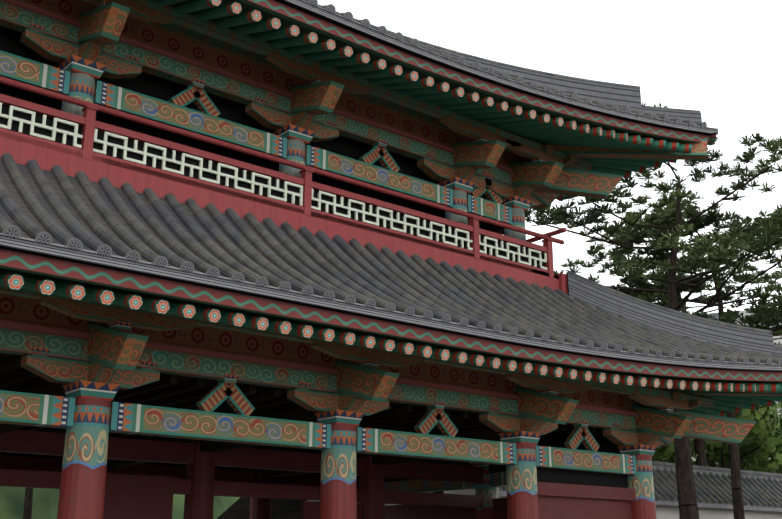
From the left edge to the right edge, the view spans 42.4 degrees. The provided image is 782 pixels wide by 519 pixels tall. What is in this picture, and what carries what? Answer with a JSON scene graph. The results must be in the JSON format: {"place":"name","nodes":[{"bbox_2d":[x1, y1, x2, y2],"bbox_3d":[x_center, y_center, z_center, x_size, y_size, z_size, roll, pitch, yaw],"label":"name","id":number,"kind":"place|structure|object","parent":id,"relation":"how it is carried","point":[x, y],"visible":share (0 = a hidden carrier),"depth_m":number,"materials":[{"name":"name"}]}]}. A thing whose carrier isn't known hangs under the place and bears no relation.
{"place":"outdoors","nodes":[
{"label":"outdoors","id":0,"kind":"place"},
{"bbox_2d":[216,492,432,518],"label":"temple hall","id":1,"kind":"structure","parent":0,"point":[239,508],"depth_m":41.04,"materials":[{"name":"paint"}]},
{"bbox_2d":[317,0,781,313],"label":"sky","id":2,"kind":"structure","parent":0,"point":[721,60],"materials":[{"name":"white"}]},
{"bbox_2d":[433,461,781,518],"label":"corridor wall","id":3,"kind":"structure","parent":0,"point":[762,494],"depth_m":32.66,"materials":[{"name":"paint"}]},
{"bbox_2d":[692,310,781,463],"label":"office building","id":4,"kind":"structure","parent":0,"point":[744,314],"depth_m":76.25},
{"label":"ground","id":5,"kind":"structure","parent":0,"visible":0},
{"bbox_2d":[23,487,32,518],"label":"tree trunk","id":6,"kind":"object","parent":5,"relation":"on","point":[27,512],"depth_m":38.11,"materials":[{"name":"brown plant"}]},
{"bbox_2d":[0,486,240,518],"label":"distant wooded hill","id":7,"kind":"structure","parent":5,"relation":"on","point":[45,501],"depth_m":76.14,"materials":[{"name":"green plant"}]},
{"bbox_2d":[0,353,635,518],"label":"gate interior","id":8,"kind":"object","parent":5,"relation":"on","point":[147,477],"visible":0.33,"depth_m":17.99,"materials":[{"name":"brown wood"}]},
{"bbox_2d":[0,286,756,518],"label":"lower story framework","id":9,"kind":"object","parent":5,"relation":"on","point":[94,357],"visible":0.9,"depth_m":14.53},
{"bbox_2d":[0,76,567,293],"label":"balcony railing","id":10,"kind":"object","parent":9,"relation":"attached to","point":[70,144],"depth_m":15.45,"materials":[{"name":"red wood"}]},
{"bbox_2d":[0,0,622,240],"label":"upper story framework","id":11,"kind":"object","parent":9,"relation":"on","point":[150,60],"visible":0.6,"depth_m":16.41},
{"bbox_2d":[154,0,718,213],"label":"roof eaves","id":12,"kind":"object","parent":11,"relation":"on","point":[608,145],"visible":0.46,"depth_m":17.17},
{"bbox_2d":[275,0,717,135],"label":"gate upper roof tiles","id":13,"kind":"object","parent":12,"relation":"on","point":[619,101],"visible":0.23,"depth_m":18.68,"materials":[{"name":"grey tile"}]},
{"bbox_2d":[0,249,781,416],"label":"roof eaves","id":14,"kind":"object","parent":9,"relation":"on","point":[734,391],"visible":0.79,"depth_m":13.12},
{"bbox_2d":[0,153,781,371],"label":"gate lower roof tiles","id":15,"kind":"object","parent":14,"relation":"on","point":[58,213],"visible":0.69,"depth_m":14.20,"materials":[{"name":"grey tile"}]},
{"bbox_2d":[524,102,781,518],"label":"pine tree","id":16,"kind":"object","parent":5,"relation":"on","point":[719,251],"visible":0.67,"depth_m":28.94,"materials":[{"name":"green plant"}]},
{"bbox_2d":[651,440,673,460],"bbox_3d":[7.974,8.863,38.887,7.484,8.800,7.746,13,-21,-38],"label":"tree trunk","id":17,"kind":"object","parent":5,"relation":"on","point":[660,455],"visible":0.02,"depth_m":39.24,"materials":[{"name":"green plant"}]},
{"bbox_2d":[574,191,781,465],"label":"pine tree","id":18,"kind":"object","parent":5,"relation":"on","point":[699,447],"visible":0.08,"depth_m":42.30,"materials":[{"name":"green plant"}]},
{"bbox_2d":[651,438,711,462],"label":"tree","id":19,"kind":"object","parent":5,"relation":"on","point":[665,450],"depth_m":41.59,"materials":[{"name":"green plant"}]},
{"bbox_2d":[585,191,781,518],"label":"pine tree","id":20,"kind":"object","parent":5,"relation":"on","point":[710,218],"visible":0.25,"depth_m":32.02,"materials":[{"name":"green plant"}]},
{"bbox_2d":[662,402,781,473],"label":"tree","id":21,"kind":"object","parent":5,"relation":"on","point":[760,431],"visible":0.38,"depth_m":44.05,"materials":[{"name":"green plant"}]},
{"bbox_2d":[692,401,781,473],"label":"tree","id":22,"kind":"object","parent":5,"relation":"on","point":[776,429],"visible":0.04,"depth_m":49.03,"materials":[{"name":"green plant"}]}
]}

